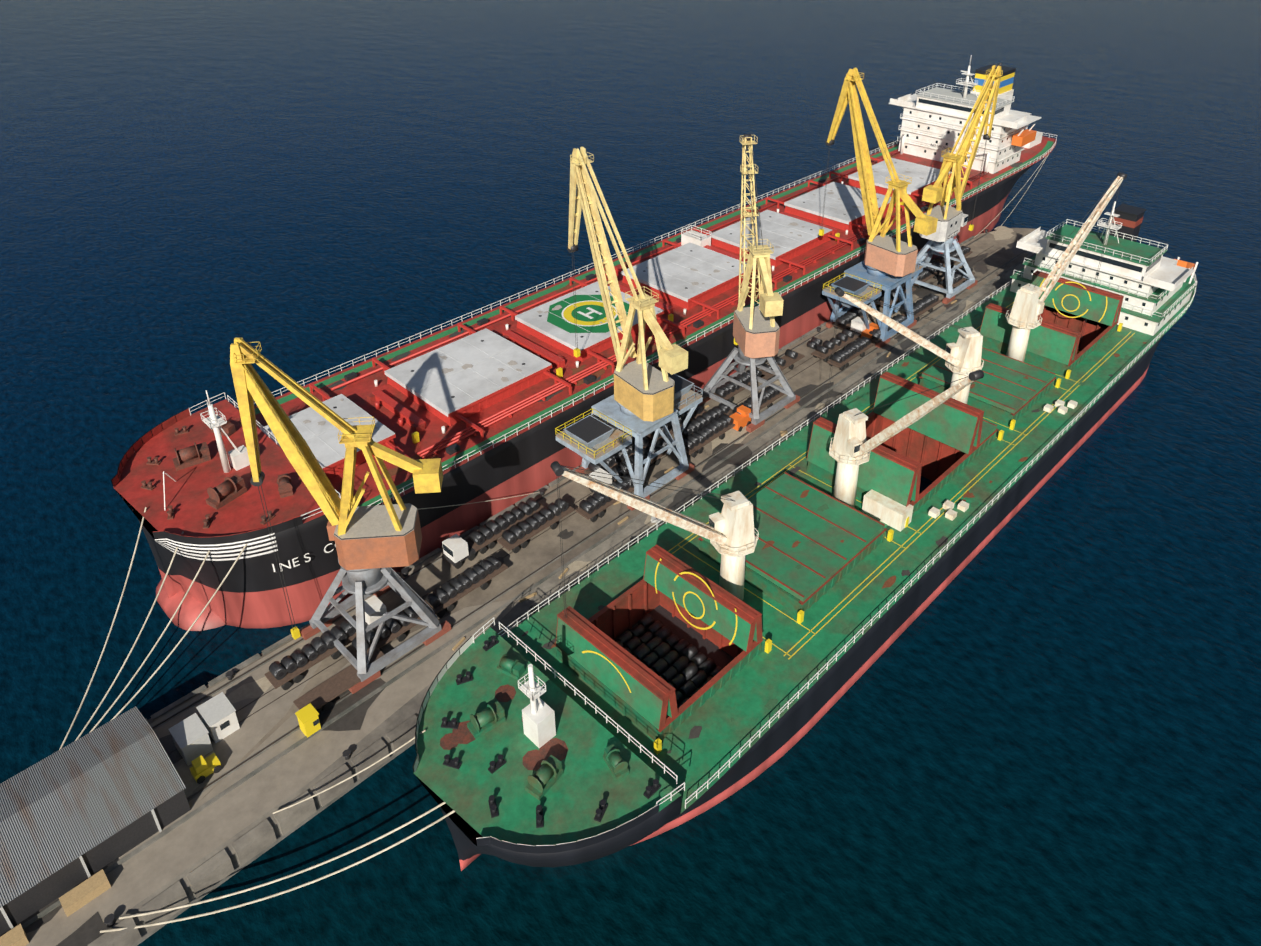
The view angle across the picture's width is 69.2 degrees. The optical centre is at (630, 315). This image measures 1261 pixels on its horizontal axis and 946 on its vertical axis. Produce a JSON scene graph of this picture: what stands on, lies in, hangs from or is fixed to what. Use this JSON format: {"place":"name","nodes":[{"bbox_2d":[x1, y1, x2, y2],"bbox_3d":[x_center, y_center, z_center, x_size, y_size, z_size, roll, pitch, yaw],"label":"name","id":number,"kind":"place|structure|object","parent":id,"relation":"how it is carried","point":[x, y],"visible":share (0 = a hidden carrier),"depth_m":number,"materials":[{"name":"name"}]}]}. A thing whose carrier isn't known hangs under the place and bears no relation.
{"place":"outdoors","nodes":[
{"label":"outdoors","id":0,"kind":"place"},
{"bbox_2d":[0,226,1040,945],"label":"pier ground","id":1,"kind":"structure","parent":0,"point":[540,562],"depth_m":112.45,"materials":[{"name":"concrete"}]},
{"bbox_2d":[0,706,190,945],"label":"shed building","id":2,"kind":"structure","parent":1,"relation":"on","point":[80,810],"depth_m":81.63,"materials":[{"name":"metal"}]},
{"bbox_2d":[230,338,450,693],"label":"portal crane","id":3,"kind":"object","parent":1,"relation":"on","point":[374,544],"visible":1,"depth_m":95.42,"materials":[{"name":"metal"}]},
{"bbox_2d":[104,229,993,926],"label":"dock equipment","id":4,"kind":"object","parent":1,"relation":"on","point":[218,723],"visible":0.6,"depth_m":91.90,"materials":[{"name":"white paint"}]},
{"bbox_2d":[59,141,1055,932],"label":"mooring lines","id":5,"kind":"object","parent":1,"relation":"on","point":[285,807],"visible":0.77,"depth_m":84.98,"materials":[{"name":"fabric"}]},
{"bbox_2d":[265,246,974,716],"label":"trailers with coils","id":6,"kind":"object","parent":1,"relation":"on","point":[521,524],"visible":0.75,"depth_m":119.70,"materials":[{"name":"metal"}]},
{"bbox_2d":[555,147,702,510],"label":"portal crane","id":7,"kind":"object","parent":1,"relation":"on","point":[645,399],"visible":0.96,"depth_m":121.00,"materials":[{"name":"metal"}]},
{"bbox_2d":[698,134,799,432],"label":"portal crane","id":8,"kind":"object","parent":1,"relation":"on","point":[756,332],"visible":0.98,"depth_m":136.76,"materials":[{"name":"metal"}]},
{"bbox_2d":[819,68,937,347],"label":"portal crane","id":9,"kind":"object","parent":1,"relation":"on","point":[888,264],"visible":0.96,"depth_m":159.38,"materials":[{"name":"metal"}]},
{"bbox_2d":[901,65,1002,303],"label":"portal crane","id":10,"kind":"object","parent":1,"relation":"on","point":[951,221],"visible":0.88,"depth_m":175.46,"materials":[{"name":"metal"}]},
{"bbox_2d":[0,0,1260,945],"bbox_3d":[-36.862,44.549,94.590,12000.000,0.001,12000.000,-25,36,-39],"label":"water","id":11,"kind":"structure","parent":0,"point":[1038,723],"depth_m":162.14,"materials":[{"name":"blue liquid"}]},
{"bbox_2d":[111,136,1056,627],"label":"ship hull","id":12,"kind":"object","parent":11,"relation":"on","point":[249,594],"visible":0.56,"depth_m":118.26,"materials":[{"name":"red metal"}]},
{"bbox_2d":[156,579,225,630],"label":"bulbous bow","id":13,"kind":"object","parent":12,"relation":"attached to","point":[190,609],"visible":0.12,"depth_m":109.41,"materials":[{"name":"red metal"}]},
{"bbox_2d":[279,560,290,570],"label":"letter n","id":14,"kind":"object","parent":12,"relation":"attached to","point":[289,566],"visible":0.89,"depth_m":103.10,"materials":[{"name":"white paint"}]},
{"bbox_2d":[292,557,299,566],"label":"letter e","id":15,"kind":"object","parent":12,"relation":"attached to","point":[294,565],"visible":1,"depth_m":103.54,"materials":[{"name":"white paint"}]},
{"bbox_2d":[141,131,1056,528],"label":"ship deck fittings","id":16,"kind":"object","parent":12,"relation":"on","point":[457,393],"visible":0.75,"depth_m":143.23,"materials":[{"name":"white metal"}]},
{"bbox_2d":[889,55,1042,173],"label":"ship superstructure","id":17,"kind":"object","parent":12,"relation":"on","point":[937,116],"visible":0.9,"depth_m":219.28,"materials":[{"name":"white metal"}]},
{"bbox_2d":[412,275,1194,870],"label":"ship hull","id":18,"kind":"object","parent":11,"relation":"on","point":[570,831],"visible":0.75,"depth_m":93.89,"materials":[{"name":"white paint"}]},
{"bbox_2d":[616,614,722,718],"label":"cargo ship coils","id":19,"kind":"object","parent":18,"relation":"in","point":[683,668],"visible":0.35,"depth_m":97.45,"materials":[{"name":"grey metal"}]},
{"bbox_2d":[303,155,1146,753],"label":"deck wear patches","id":20,"kind":"object","parent":18,"relation":"on","point":[769,705],"visible":0.52,"depth_m":133.23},
{"bbox_2d":[440,172,1196,827],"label":"ship deck equipment","id":21,"kind":"object","parent":18,"relation":"on","point":[892,448],"visible":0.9,"depth_m":108.48,"materials":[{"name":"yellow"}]},
{"bbox_2d":[1010,201,1198,335],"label":"ship superstructure","id":22,"kind":"object","parent":18,"relation":"on","point":[1151,286],"visible":0.88,"depth_m":160.39,"materials":[{"name":"white paint"}]}
]}

